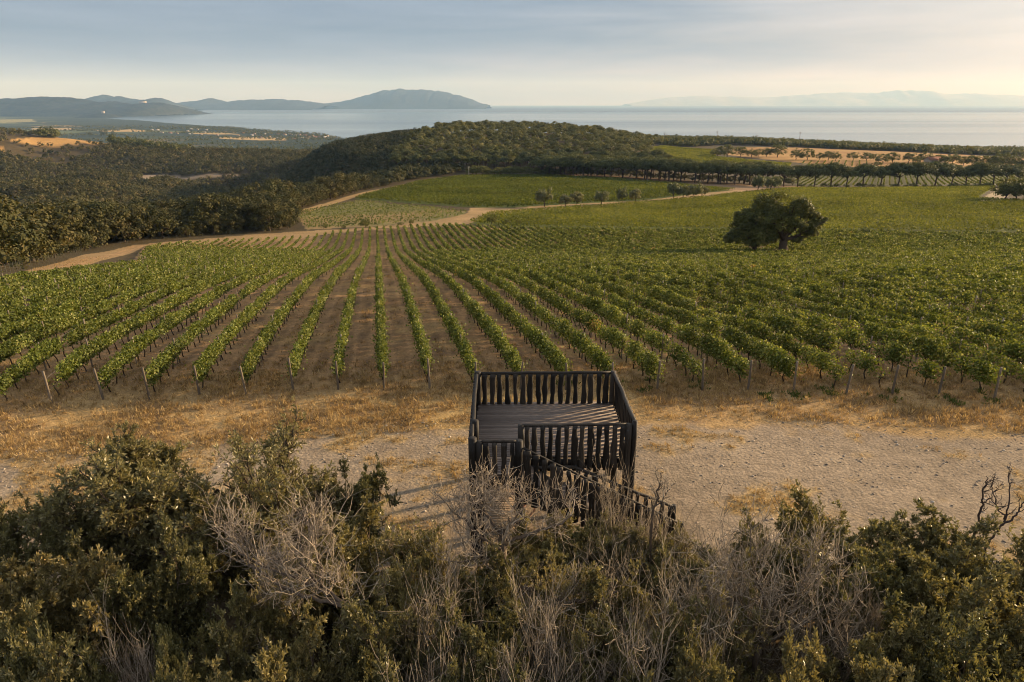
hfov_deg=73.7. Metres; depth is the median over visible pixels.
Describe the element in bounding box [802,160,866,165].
vineyard vines
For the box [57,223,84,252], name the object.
scrub oak
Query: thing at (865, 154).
field tree
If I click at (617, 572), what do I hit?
dead shrub
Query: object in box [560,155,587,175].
umbrella pine
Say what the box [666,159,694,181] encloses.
umbrella pine
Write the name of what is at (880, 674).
evergreen shrub
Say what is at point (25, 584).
evergreen shrub
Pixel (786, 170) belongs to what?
umbrella pine
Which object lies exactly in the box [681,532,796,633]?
evergreen shrub
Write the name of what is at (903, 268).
vine row
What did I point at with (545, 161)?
umbrella pine
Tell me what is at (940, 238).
vine row
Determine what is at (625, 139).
pine forest
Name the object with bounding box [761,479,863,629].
evergreen shrub
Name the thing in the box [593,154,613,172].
umbrella pine
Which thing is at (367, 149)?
scrub forest
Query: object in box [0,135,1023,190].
dry field
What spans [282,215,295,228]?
scrub oak
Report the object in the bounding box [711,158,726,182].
umbrella pine
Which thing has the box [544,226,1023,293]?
vine row
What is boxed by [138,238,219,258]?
vine row
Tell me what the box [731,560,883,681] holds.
dead shrub
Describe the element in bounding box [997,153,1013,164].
field tree
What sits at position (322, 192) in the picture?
scrub oak
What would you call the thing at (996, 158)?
field tree
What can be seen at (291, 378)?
vineyard post
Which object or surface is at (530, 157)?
umbrella pine
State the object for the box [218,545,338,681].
half bare shrub
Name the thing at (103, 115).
hills
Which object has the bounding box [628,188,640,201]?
young tree
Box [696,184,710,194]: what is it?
young tree
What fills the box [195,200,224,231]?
scrub oak
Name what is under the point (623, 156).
umbrella pine
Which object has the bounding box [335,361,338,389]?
vineyard post
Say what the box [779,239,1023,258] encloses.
vine row
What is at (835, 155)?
field tree
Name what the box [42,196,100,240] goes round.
scrub oak
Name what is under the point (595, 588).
evergreen shrub
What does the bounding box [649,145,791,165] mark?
vineyard vines
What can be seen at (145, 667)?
dead shrub
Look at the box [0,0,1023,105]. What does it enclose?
sky
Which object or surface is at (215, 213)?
scrub oak
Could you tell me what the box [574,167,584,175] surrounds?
field shrub
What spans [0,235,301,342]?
vine row
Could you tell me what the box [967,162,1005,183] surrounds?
umbrella pine
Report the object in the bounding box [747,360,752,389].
vineyard post
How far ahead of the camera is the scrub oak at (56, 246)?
133.18 m
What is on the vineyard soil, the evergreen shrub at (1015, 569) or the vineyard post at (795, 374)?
the vineyard post at (795, 374)
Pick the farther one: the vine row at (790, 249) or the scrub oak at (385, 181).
the scrub oak at (385, 181)
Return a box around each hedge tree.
[987,174,1023,198]
[1000,177,1023,197]
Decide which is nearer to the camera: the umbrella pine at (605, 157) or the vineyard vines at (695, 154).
the umbrella pine at (605, 157)
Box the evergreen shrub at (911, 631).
[798,602,986,681]
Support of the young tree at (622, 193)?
on the dirt track
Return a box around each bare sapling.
[648,464,677,563]
[970,474,1003,554]
[982,464,1023,555]
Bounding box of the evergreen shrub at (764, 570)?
[704,507,814,646]
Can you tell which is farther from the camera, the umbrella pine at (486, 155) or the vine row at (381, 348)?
the umbrella pine at (486, 155)
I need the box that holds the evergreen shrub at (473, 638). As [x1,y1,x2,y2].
[400,585,522,681]
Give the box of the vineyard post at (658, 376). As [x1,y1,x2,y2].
[656,360,660,388]
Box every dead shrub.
[85,571,157,681]
[369,614,457,681]
[379,526,505,681]
[394,614,487,681]
[401,501,474,580]
[416,526,497,621]
[446,637,534,681]
[486,603,550,681]
[493,555,593,681]
[507,586,605,681]
[543,521,644,626]
[545,607,627,681]
[565,528,673,677]
[568,585,710,681]
[577,439,648,570]
[604,493,709,580]
[629,521,738,654]
[634,502,700,583]
[656,594,744,681]
[698,523,806,679]
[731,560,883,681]
[773,557,885,681]
[800,530,894,673]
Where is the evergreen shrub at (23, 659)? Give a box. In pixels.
[0,599,124,681]
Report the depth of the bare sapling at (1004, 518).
17.59 m
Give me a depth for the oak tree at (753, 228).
153.01 m
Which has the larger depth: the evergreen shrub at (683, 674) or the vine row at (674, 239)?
the vine row at (674, 239)
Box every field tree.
[99,128,107,135]
[710,148,721,155]
[716,144,737,156]
[734,146,747,156]
[746,148,758,156]
[762,148,772,156]
[767,144,787,156]
[790,148,803,159]
[800,148,815,159]
[816,152,823,159]
[822,151,834,159]
[830,151,842,160]
[847,152,860,158]
[860,152,873,160]
[875,154,890,161]
[884,152,900,162]
[902,152,917,162]
[911,156,922,161]
[917,151,933,159]
[939,155,952,161]
[944,152,961,162]
[955,156,970,164]
[963,155,981,163]
[976,155,995,162]
[985,155,1006,163]
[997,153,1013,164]
[1004,156,1021,164]
[1010,153,1023,163]
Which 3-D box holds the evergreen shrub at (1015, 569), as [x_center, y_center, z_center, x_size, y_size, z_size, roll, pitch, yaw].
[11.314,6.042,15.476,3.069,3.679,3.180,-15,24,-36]
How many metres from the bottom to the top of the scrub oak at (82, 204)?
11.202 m
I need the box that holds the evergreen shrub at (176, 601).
[97,504,222,670]
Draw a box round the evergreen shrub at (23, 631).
[0,596,67,674]
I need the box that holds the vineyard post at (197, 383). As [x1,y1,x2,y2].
[193,365,200,394]
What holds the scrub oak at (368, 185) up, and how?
on the ground at (712, 419)
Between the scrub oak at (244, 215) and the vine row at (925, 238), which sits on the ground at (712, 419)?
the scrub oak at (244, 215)
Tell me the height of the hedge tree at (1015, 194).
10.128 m
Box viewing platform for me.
[468,370,683,563]
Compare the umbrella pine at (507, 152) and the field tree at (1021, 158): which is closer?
the umbrella pine at (507, 152)
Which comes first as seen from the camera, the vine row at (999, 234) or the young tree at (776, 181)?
the vine row at (999, 234)
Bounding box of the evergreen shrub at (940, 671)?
[897,607,1023,681]
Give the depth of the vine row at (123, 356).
40.90 m
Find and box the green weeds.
[556,377,1023,405]
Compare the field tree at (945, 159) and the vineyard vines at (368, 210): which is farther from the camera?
the field tree at (945, 159)
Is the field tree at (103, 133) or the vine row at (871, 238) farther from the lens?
the field tree at (103, 133)
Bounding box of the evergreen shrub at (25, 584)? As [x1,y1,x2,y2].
[0,544,140,681]
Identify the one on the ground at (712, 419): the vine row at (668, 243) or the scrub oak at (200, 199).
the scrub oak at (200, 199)
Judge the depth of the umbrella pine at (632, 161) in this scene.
460.71 m
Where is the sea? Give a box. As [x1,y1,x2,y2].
[110,106,1023,146]
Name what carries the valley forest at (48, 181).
on the ground at (712, 419)
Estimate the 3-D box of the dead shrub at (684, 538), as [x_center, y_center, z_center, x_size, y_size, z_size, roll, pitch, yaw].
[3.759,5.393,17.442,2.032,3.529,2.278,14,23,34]
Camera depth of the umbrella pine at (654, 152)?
565.90 m
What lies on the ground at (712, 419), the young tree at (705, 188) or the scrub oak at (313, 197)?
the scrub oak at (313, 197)
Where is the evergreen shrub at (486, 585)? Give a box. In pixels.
[408,565,520,680]
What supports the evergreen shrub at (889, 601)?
on the gravel clearing
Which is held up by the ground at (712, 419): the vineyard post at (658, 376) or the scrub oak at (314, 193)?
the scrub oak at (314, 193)
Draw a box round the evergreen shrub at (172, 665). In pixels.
[147,620,216,681]
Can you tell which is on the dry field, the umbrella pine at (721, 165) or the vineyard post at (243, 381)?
the umbrella pine at (721, 165)
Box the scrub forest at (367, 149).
[16,127,464,211]
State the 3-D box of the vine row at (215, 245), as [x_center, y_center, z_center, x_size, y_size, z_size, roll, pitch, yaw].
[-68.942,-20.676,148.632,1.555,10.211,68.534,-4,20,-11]
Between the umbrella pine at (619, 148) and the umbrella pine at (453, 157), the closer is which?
the umbrella pine at (453, 157)
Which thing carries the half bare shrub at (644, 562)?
on the gravel clearing
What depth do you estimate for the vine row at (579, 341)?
42.97 m
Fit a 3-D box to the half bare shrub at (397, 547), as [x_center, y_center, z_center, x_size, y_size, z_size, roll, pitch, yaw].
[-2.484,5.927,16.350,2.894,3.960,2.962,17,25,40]
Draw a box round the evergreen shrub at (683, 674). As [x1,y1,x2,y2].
[667,639,773,681]
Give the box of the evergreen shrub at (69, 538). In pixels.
[18,504,177,668]
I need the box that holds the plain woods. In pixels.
[7,125,346,149]
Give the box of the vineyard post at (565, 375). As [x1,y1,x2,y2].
[565,363,566,389]
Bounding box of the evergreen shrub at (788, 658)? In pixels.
[774,620,829,681]
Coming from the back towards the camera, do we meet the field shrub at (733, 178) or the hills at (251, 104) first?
the hills at (251, 104)
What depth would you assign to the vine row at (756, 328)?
40.22 m
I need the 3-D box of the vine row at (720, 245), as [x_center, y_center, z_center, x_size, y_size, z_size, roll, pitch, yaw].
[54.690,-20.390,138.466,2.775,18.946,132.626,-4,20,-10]
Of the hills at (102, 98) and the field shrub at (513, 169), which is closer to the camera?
the field shrub at (513, 169)
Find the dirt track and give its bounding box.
[12,172,1008,292]
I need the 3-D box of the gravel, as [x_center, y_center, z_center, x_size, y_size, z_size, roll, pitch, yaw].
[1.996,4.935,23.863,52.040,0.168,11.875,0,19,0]
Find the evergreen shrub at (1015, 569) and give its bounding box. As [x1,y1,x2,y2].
[952,522,1023,648]
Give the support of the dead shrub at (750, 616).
on the gravel clearing
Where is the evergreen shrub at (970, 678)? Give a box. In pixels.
[968,674,985,681]
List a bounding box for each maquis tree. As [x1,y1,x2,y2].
[13,420,238,584]
[142,394,346,586]
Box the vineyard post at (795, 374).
[792,361,797,389]
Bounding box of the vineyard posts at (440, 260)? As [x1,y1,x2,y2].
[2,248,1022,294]
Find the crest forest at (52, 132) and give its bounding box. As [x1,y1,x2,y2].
[33,126,192,149]
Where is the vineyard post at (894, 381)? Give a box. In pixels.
[891,365,899,394]
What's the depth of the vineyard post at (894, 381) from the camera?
30.74 m
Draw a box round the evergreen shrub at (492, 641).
[427,606,548,681]
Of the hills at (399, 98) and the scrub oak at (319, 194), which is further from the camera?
the hills at (399, 98)
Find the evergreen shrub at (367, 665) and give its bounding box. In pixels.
[330,590,402,681]
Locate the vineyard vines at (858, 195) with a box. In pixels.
[470,184,1023,230]
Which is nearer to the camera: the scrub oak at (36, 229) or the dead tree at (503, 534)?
the dead tree at (503, 534)
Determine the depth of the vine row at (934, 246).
162.88 m
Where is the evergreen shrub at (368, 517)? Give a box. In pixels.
[265,491,427,642]
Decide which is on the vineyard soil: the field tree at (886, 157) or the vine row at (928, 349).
the vine row at (928, 349)
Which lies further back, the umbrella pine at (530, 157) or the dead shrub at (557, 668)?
the umbrella pine at (530, 157)
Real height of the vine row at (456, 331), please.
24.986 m
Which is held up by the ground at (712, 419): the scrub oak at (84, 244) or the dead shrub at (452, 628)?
the scrub oak at (84, 244)
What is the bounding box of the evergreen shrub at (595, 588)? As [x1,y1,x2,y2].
[530,559,662,681]
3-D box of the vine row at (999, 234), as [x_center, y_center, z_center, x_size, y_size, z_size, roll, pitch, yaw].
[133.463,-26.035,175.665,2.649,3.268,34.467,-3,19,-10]
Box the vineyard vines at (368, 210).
[300,199,466,227]
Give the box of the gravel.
[0,411,1023,595]
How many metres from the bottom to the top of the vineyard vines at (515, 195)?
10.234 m
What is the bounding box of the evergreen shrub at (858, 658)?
[853,652,971,681]
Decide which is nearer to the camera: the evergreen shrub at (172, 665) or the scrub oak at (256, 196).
the evergreen shrub at (172, 665)
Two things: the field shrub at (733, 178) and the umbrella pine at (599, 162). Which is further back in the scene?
the umbrella pine at (599, 162)
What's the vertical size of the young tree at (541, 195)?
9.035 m
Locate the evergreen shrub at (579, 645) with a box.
[545,605,671,681]
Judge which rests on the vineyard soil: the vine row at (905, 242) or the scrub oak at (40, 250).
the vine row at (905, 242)
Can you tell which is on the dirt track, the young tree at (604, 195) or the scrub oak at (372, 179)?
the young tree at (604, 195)
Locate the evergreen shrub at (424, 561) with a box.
[368,536,476,672]
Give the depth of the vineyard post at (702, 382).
31.27 m
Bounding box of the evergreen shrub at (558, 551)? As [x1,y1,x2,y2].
[516,518,626,631]
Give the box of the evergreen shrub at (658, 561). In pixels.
[632,538,717,636]
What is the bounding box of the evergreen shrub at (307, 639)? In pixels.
[200,597,361,681]
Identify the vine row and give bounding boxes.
[0,233,317,400]
[0,235,286,313]
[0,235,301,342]
[0,235,308,370]
[0,236,269,294]
[0,236,277,304]
[0,236,293,323]
[0,237,253,283]
[0,238,260,287]
[48,232,326,395]
[90,230,333,391]
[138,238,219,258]
[139,240,208,256]
[140,229,341,391]
[141,238,228,258]
[141,240,191,251]
[141,240,200,252]
[143,238,235,257]
[144,242,172,249]
[145,240,182,250]
[146,238,243,258]
[146,242,161,246]
[185,229,348,387]
[235,227,356,386]
[281,227,363,383]
[322,226,371,382]
[370,226,392,379]
[382,225,439,381]
[389,226,483,382]
[396,224,527,375]
[403,225,582,381]
[408,224,624,378]
[416,224,675,382]
[421,222,714,382]
[428,223,760,381]
[435,222,807,383]
[442,223,853,386]
[448,223,893,386]
[455,222,950,386]
[460,223,1009,389]
[469,223,1023,391]
[475,223,1023,363]
[484,224,1023,347]
[489,224,1023,338]
[496,224,1023,329]
[505,224,1023,319]
[512,226,1023,314]
[520,225,1023,313]
[528,226,1023,305]
[535,225,1023,297]
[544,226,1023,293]
[548,225,1023,290]
[555,225,1023,287]
[564,226,1023,281]
[571,226,1023,279]
[578,226,1023,275]
[587,227,1017,272]
[593,226,1020,272]
[601,227,1023,272]
[607,226,1022,270]
[615,227,1023,266]
[621,227,1021,265]
[629,226,1023,265]
[637,227,1023,265]
[645,227,1022,264]
[653,228,1023,264]
[661,228,997,262]
[667,228,1022,262]
[674,228,1023,262]
[681,227,1023,261]
[690,227,1023,261]
[699,228,1021,260]
[705,228,1021,259]
[714,227,1018,258]
[721,227,1023,258]
[728,226,1016,258]
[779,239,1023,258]
[788,236,1022,257]
[789,233,1023,255]
[790,229,1022,255]
[792,232,997,254]
[794,232,996,254]
[796,229,1020,254]
[798,228,1023,254]
[806,238,1023,256]
[817,230,1020,253]
[821,230,1023,253]
[822,229,1018,252]
[831,229,1023,252]
[837,229,1022,252]
[844,228,1023,251]
[854,229,1019,250]
[860,228,1011,249]
[869,229,1023,250]
[879,229,1023,249]
[886,229,1021,248]
[894,229,1022,248]
[902,230,1023,247]
[916,231,1020,246]
[923,231,1023,246]
[926,230,1022,245]
[937,231,1023,244]
[944,231,1023,243]
[952,231,1022,242]
[960,230,1023,242]
[966,230,1023,239]
[977,230,1023,238]
[984,230,1023,237]
[998,231,1023,236]
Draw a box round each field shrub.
[359,217,371,226]
[465,165,479,174]
[470,165,481,173]
[476,165,488,173]
[486,214,496,223]
[494,167,505,173]
[502,166,515,173]
[510,165,522,173]
[532,167,541,173]
[543,167,553,173]
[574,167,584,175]
[584,168,593,175]
[614,170,624,176]
[624,169,635,176]
[632,170,642,177]
[655,172,664,177]
[670,173,680,179]
[687,174,698,179]
[697,174,705,180]
[712,174,726,181]
[728,175,739,182]
[738,175,751,182]
[785,176,800,184]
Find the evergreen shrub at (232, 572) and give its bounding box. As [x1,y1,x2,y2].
[178,488,276,605]
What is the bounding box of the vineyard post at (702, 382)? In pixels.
[701,358,704,390]
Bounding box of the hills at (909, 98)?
[620,90,1023,105]
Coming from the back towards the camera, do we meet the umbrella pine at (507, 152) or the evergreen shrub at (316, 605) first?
the umbrella pine at (507, 152)
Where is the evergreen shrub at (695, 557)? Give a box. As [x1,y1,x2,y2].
[653,519,733,605]
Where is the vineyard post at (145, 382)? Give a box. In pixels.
[141,368,150,399]
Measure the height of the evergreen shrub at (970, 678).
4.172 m
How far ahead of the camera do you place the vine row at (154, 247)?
162.33 m
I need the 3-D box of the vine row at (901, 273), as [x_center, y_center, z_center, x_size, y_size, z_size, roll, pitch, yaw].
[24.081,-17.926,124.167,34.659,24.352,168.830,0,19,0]
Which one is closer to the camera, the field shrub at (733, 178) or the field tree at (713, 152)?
the field shrub at (733, 178)
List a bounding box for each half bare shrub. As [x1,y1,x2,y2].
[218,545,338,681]
[315,566,439,681]
[354,512,478,607]
[522,537,592,674]
[575,508,653,588]
[613,589,709,676]
[624,521,699,610]
[687,567,780,681]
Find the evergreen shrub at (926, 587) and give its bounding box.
[853,544,1023,681]
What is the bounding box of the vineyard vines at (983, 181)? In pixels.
[795,172,1016,184]
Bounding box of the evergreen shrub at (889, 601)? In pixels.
[781,540,925,681]
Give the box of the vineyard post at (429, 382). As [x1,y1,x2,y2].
[427,358,430,387]
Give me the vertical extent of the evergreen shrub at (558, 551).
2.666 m
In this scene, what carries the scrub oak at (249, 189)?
on the ground at (712, 419)
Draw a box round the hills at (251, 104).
[178,98,337,109]
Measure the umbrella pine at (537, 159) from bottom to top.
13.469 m
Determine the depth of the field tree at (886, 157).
642.03 m
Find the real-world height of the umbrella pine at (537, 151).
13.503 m
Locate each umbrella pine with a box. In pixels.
[387,152,402,163]
[388,155,403,164]
[401,156,410,163]
[402,150,413,160]
[410,154,422,162]
[419,155,434,162]
[423,148,435,155]
[424,151,434,155]
[429,157,441,162]
[433,152,446,157]
[440,156,452,161]
[445,149,457,154]
[448,155,465,162]
[457,147,468,153]
[460,149,472,164]
[465,153,476,164]
[465,156,479,164]
[472,155,486,166]
[480,153,491,165]
[487,146,498,150]
[488,151,501,155]
[488,160,499,168]
[491,154,502,168]
[502,150,515,165]
[504,155,514,163]
[512,148,521,152]
[512,159,523,165]
[520,151,532,165]
[524,155,535,167]
[529,149,542,155]
[531,156,547,168]
[535,156,560,175]
[545,151,557,166]
[548,154,572,173]
[554,149,566,153]
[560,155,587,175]
[563,147,573,152]
[571,155,596,176]
[585,158,606,175]
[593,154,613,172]
[596,156,614,176]
[598,158,621,176]
[600,150,613,155]
[610,157,635,177]
[613,146,627,150]
[617,155,631,176]
[621,157,647,178]
[633,158,656,179]
[634,156,654,178]
[639,152,652,156]
[643,157,671,180]
[650,149,663,155]
[655,158,680,180]
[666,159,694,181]
[680,160,707,182]
[691,160,720,182]
[705,161,739,183]
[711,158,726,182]
[718,163,748,184]
[736,160,753,183]
[736,163,763,184]
[749,164,780,176]
[754,161,777,175]
[769,165,800,186]
[781,165,813,186]
[801,163,830,186]
[815,162,852,184]
[834,167,864,183]
[852,163,884,186]
[867,165,900,186]
[887,161,918,185]
[901,161,941,183]
[923,160,957,185]
[939,165,970,183]
[953,166,984,183]
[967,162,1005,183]
[978,163,1015,184]
[1004,163,1023,182]
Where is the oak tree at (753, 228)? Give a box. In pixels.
[722,189,828,250]
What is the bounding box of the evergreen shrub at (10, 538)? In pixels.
[0,490,58,617]
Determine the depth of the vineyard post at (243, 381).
30.78 m
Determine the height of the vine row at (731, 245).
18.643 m
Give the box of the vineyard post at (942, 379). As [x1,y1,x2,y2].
[938,366,946,393]
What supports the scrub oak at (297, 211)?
on the ground at (712, 419)
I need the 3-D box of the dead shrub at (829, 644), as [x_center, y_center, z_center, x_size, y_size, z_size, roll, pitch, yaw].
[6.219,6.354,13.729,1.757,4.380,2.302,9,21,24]
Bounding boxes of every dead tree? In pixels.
[187,466,392,670]
[415,453,648,617]
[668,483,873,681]
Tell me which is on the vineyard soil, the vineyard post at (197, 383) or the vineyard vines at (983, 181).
the vineyard post at (197, 383)
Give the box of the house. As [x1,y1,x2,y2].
[923,156,943,162]
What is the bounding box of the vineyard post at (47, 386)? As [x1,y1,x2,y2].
[42,371,52,403]
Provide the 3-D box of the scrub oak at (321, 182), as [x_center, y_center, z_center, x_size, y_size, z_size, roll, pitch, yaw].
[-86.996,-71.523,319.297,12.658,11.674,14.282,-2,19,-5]
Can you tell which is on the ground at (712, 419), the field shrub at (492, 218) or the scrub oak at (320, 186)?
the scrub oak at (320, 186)
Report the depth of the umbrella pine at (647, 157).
466.91 m
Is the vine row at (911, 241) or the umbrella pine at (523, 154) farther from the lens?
the umbrella pine at (523, 154)
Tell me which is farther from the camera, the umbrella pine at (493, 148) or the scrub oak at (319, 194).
the umbrella pine at (493, 148)
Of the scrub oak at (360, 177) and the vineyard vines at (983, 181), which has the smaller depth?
the scrub oak at (360, 177)
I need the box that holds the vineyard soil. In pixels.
[0,158,1023,413]
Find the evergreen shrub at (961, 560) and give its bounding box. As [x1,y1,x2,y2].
[885,497,1019,608]
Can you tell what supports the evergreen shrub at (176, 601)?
on the gravel clearing
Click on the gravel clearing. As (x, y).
(956, 492)
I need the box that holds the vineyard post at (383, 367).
[382,362,384,389]
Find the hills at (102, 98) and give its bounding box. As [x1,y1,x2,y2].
[86,95,199,109]
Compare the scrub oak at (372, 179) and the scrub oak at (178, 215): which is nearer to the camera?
the scrub oak at (178, 215)
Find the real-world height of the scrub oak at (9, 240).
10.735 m
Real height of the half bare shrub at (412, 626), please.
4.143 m
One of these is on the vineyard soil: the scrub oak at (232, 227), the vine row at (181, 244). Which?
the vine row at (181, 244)
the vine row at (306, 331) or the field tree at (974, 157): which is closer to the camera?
the vine row at (306, 331)
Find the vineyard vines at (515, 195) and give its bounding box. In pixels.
[355,173,734,206]
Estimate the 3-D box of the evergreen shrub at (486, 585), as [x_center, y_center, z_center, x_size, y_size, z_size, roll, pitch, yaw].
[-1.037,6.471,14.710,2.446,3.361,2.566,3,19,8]
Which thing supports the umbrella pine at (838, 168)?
on the ground at (712, 419)
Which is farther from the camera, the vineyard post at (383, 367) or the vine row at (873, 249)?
the vine row at (873, 249)
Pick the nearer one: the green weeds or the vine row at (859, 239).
the green weeds
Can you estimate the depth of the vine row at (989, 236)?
182.11 m
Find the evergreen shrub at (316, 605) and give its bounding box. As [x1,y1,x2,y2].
[249,509,387,657]
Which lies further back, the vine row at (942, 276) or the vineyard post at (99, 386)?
the vine row at (942, 276)
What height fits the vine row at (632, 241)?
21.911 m
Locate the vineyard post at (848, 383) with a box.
[845,364,854,394]
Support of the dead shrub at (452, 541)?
on the gravel clearing
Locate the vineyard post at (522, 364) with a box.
[519,362,523,389]
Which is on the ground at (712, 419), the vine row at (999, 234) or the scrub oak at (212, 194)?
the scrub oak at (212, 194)
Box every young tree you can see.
[535,186,552,206]
[558,194,573,205]
[569,191,583,202]
[593,191,609,202]
[616,186,628,199]
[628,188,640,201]
[667,181,679,197]
[679,185,690,197]
[689,182,703,194]
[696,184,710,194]
[751,174,766,189]
[764,176,782,188]
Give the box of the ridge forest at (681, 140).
[643,133,1023,155]
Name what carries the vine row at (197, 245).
on the vineyard soil
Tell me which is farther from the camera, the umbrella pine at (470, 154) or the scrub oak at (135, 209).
the umbrella pine at (470, 154)
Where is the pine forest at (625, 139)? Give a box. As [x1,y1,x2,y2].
[388,119,662,154]
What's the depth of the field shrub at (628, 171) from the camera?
484.93 m
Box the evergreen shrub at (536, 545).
[497,508,583,594]
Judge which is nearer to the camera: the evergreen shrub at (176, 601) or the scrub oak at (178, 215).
the evergreen shrub at (176, 601)
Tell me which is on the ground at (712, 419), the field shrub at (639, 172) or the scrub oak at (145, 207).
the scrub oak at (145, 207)
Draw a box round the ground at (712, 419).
[0,117,1023,453]
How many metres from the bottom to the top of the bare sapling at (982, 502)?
3.517 m
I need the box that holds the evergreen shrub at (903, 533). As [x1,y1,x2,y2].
[812,509,955,634]
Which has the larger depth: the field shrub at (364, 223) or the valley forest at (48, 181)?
the valley forest at (48, 181)
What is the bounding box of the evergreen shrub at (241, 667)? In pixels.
[190,574,301,681]
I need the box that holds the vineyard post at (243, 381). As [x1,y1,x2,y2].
[239,366,246,394]
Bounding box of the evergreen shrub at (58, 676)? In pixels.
[0,654,73,681]
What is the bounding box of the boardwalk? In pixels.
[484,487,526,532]
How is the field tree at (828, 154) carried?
on the dry field
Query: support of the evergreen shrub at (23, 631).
on the gravel clearing
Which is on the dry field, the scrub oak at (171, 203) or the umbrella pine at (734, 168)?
the umbrella pine at (734, 168)
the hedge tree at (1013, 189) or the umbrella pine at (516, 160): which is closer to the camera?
the hedge tree at (1013, 189)
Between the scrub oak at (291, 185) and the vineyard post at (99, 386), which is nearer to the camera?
the vineyard post at (99, 386)
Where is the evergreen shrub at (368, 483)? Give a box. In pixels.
[332,452,401,541]
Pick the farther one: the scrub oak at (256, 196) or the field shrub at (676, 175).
the field shrub at (676, 175)
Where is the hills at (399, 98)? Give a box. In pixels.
[317,88,490,108]
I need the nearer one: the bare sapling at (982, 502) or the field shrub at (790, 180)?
the bare sapling at (982, 502)
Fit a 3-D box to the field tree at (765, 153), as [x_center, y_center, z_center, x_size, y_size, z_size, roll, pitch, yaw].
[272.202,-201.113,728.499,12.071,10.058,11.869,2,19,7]
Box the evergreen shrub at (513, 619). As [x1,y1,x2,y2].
[455,534,573,680]
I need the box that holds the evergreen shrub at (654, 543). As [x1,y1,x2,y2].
[601,525,682,621]
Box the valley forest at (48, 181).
[0,127,316,205]
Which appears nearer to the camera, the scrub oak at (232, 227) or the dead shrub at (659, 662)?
the dead shrub at (659, 662)
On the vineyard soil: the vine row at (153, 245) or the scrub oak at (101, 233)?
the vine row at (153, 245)
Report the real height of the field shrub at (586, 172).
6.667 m
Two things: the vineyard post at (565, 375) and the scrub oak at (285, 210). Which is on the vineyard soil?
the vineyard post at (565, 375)
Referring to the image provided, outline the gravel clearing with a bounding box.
[0,416,1023,681]
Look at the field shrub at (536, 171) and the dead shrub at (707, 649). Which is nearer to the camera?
the dead shrub at (707, 649)
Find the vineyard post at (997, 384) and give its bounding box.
[993,367,1001,397]
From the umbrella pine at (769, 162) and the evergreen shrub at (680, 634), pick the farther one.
the umbrella pine at (769, 162)
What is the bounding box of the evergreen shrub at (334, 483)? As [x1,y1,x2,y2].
[278,463,348,556]
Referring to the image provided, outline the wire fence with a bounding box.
[0,229,285,274]
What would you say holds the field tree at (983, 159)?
on the dry field
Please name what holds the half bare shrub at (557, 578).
on the gravel clearing
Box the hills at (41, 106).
[0,96,211,116]
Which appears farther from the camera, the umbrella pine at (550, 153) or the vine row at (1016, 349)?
the umbrella pine at (550, 153)
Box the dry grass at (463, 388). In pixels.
[0,357,1023,549]
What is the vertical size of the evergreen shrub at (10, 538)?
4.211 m
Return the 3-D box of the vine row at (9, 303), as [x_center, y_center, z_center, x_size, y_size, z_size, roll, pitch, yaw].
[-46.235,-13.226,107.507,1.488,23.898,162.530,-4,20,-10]
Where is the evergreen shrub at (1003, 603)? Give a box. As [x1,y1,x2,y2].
[947,575,1023,681]
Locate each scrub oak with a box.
[0,195,45,263]
[0,196,49,266]
[0,200,36,268]
[0,208,31,262]
[2,195,78,260]
[9,240,36,261]
[11,224,52,263]
[18,220,53,261]
[27,236,48,262]
[36,206,84,231]
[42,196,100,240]
[47,235,60,256]
[50,240,68,257]
[51,209,96,249]
[56,237,76,254]
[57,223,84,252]
[62,199,139,244]
[65,207,113,248]
[69,231,89,252]
[78,200,106,208]
[79,232,97,249]
[101,211,117,241]
[105,205,145,241]
[110,202,143,239]
[118,203,161,240]
[129,197,155,209]
[136,203,155,233]
[141,208,181,237]
[147,199,174,209]
[153,206,181,235]
[155,199,187,216]
[160,207,188,234]
[164,206,180,231]
[175,224,194,236]
[177,209,191,231]
[180,192,228,232]
[181,214,209,235]
[187,190,224,209]
[194,198,236,233]
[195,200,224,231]
[200,217,224,234]
[204,197,245,229]
[213,193,245,222]
[216,210,244,233]
[220,195,255,230]
[232,180,259,196]
[232,195,278,230]
[233,197,259,228]
[247,200,288,230]
[249,191,281,202]
[255,183,278,193]
[264,176,293,190]
[265,180,300,193]
[267,199,292,220]
[271,204,294,228]
[273,196,304,223]
[275,179,293,188]
[275,193,296,203]
[278,189,301,209]
[282,190,300,208]
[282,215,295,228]
[299,190,313,206]
[304,195,314,205]
[305,187,319,202]
[307,184,327,198]
[313,183,330,200]
[314,193,323,203]
[315,176,337,199]
[316,176,343,198]
[330,171,353,195]
[337,172,357,189]
[349,171,366,188]
[353,176,361,189]
[363,181,372,189]
[367,177,379,186]
[382,178,389,185]
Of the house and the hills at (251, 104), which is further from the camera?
the hills at (251, 104)
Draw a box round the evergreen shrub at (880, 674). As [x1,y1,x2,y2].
[765,626,915,681]
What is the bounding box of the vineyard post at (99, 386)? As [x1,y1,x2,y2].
[93,368,104,399]
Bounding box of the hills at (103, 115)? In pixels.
[73,113,120,117]
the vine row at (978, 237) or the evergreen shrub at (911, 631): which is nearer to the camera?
the evergreen shrub at (911, 631)
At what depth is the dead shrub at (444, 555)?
15.24 m
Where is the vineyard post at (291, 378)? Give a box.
[287,358,293,389]
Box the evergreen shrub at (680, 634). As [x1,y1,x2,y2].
[637,595,722,681]

